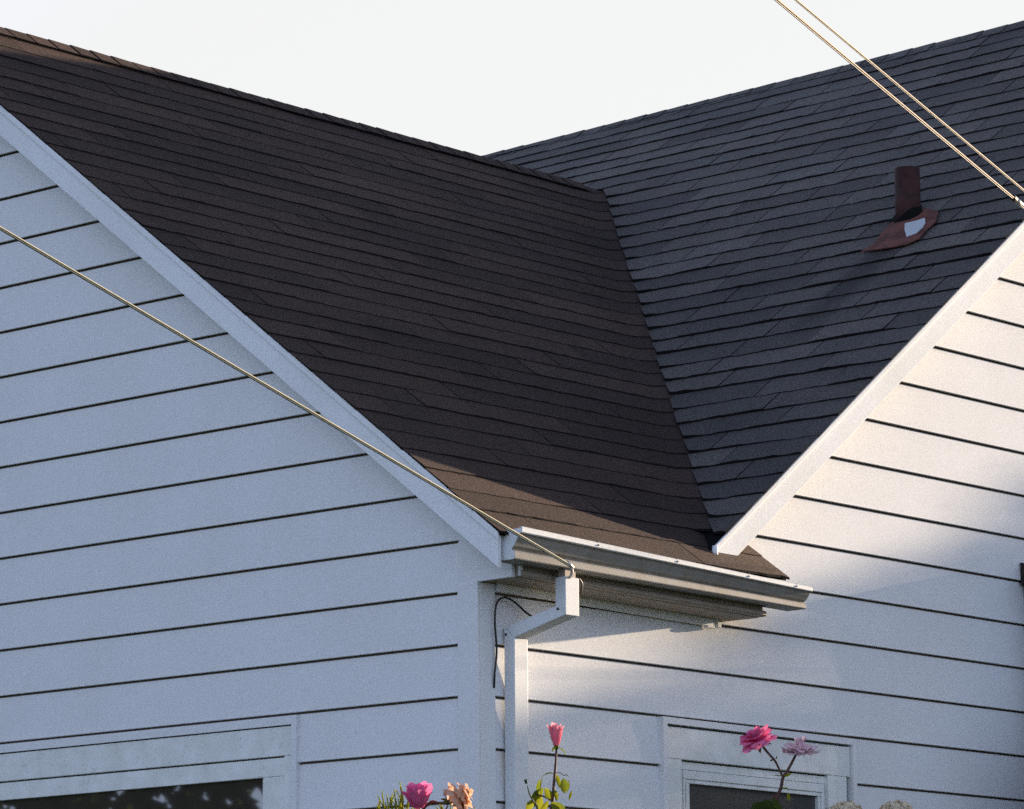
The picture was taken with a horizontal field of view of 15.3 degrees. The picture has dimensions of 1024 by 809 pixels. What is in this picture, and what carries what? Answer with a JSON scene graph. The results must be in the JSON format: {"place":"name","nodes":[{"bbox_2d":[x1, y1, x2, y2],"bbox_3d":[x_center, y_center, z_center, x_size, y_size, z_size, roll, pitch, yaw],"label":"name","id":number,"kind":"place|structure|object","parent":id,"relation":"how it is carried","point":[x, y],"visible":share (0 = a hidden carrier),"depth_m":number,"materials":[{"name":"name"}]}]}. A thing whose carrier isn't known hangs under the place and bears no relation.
{"place":"outdoors","nodes":[
{"label":"outdoors","id":0,"kind":"place"},
{"bbox_2d":[0,0,1023,155],"label":"sky","id":1,"kind":"structure","parent":0,"point":[478,77],"materials":[{"name":"white"}]},
{"bbox_3d":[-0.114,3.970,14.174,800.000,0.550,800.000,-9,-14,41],"label":"ground","id":2,"kind":"structure","parent":0,"visible":0},
{"bbox_2d":[376,782,474,808],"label":"shrub","id":3,"kind":"object","parent":2,"relation":"on","point":[401,801],"visible":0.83,"depth_m":12.71,"materials":[{"name":"green plant"}]},
{"bbox_2d":[400,781,472,808],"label":"rose bush","id":4,"kind":"object","parent":2,"relation":"on","point":[417,796],"visible":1,"depth_m":12.57,"materials":[{"name":"pink plant"}]},
{"bbox_2d":[0,20,1023,808],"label":"house","id":5,"kind":"structure","parent":2,"relation":"on","point":[716,404],"depth_m":16.51,"materials":[{"name":"paint"}]},
{"bbox_2d":[0,715,300,808],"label":"window","id":6,"kind":"structure","parent":5,"relation":"in","point":[268,782],"depth_m":15.82,"materials":[{"name":"paint"}]},
{"bbox_2d":[0,226,573,578],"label":"overhead cable","id":7,"kind":"object","parent":5,"relation":"attached to","point":[149,316],"visible":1,"depth_m":13.53,"materials":[{"name":"beige plastic"}]},
{"bbox_2d":[493,596,531,687],"bbox_3d":[0.004,0.932,14.845,0.208,0.361,0.024,9,-14,-41],"label":"wire","id":8,"kind":"object","parent":5,"relation":"attached to","point":[495,632],"visible":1,"depth_m":14.78,"materials":[{"name":"black"}]},
{"bbox_2d":[578,578,582,596],"bbox_3d":[0.266,0.715,14.813,0.022,0.075,0.065,0,-10,-2],"label":"wire","id":9,"kind":"object","parent":5,"relation":"attached to","point":[580,580],"visible":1,"depth_m":14.81,"materials":[{"name":"black"}]},
{"bbox_2d":[657,716,857,808],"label":"window","id":10,"kind":"structure","parent":5,"relation":"in","point":[686,784],"depth_m":15.88,"materials":[{"name":"paint"}]},
{"bbox_2d":[774,0,1023,208],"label":"overhead cable","id":11,"kind":"object","parent":5,"relation":"attached to","point":[1016,200],"visible":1,"depth_m":11.93,"materials":[{"name":"beige metal"}]},
{"bbox_2d":[794,0,1023,191],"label":"overhead cable","id":12,"kind":"object","parent":5,"relation":"attached to","point":[902,88],"visible":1,"depth_m":11.97,"materials":[{"name":"brown plastic"}]},
{"bbox_2d":[524,723,571,808],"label":"rose bush","id":13,"kind":"object","parent":2,"relation":"on","point":[555,732],"visible":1,"depth_m":13.40,"materials":[{"name":"green plant"}]},
{"bbox_2d":[739,724,819,808],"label":"rose bush","id":14,"kind":"object","parent":2,"relation":"on","point":[757,738],"visible":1,"depth_m":15.29,"materials":[{"name":"pink plant"}]},
{"bbox_2d":[829,800,861,808],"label":"dried bloom","id":15,"kind":"object","parent":2,"relation":"on","point":[846,805],"visible":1,"depth_m":15.17,"materials":[{"name":"beige plant"}]},
{"bbox_2d":[879,799,912,808],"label":"dried bloom","id":16,"kind":"object","parent":2,"relation":"on","point":[896,804],"visible":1,"depth_m":15.16,"materials":[{"name":"beige plant"}]}
]}

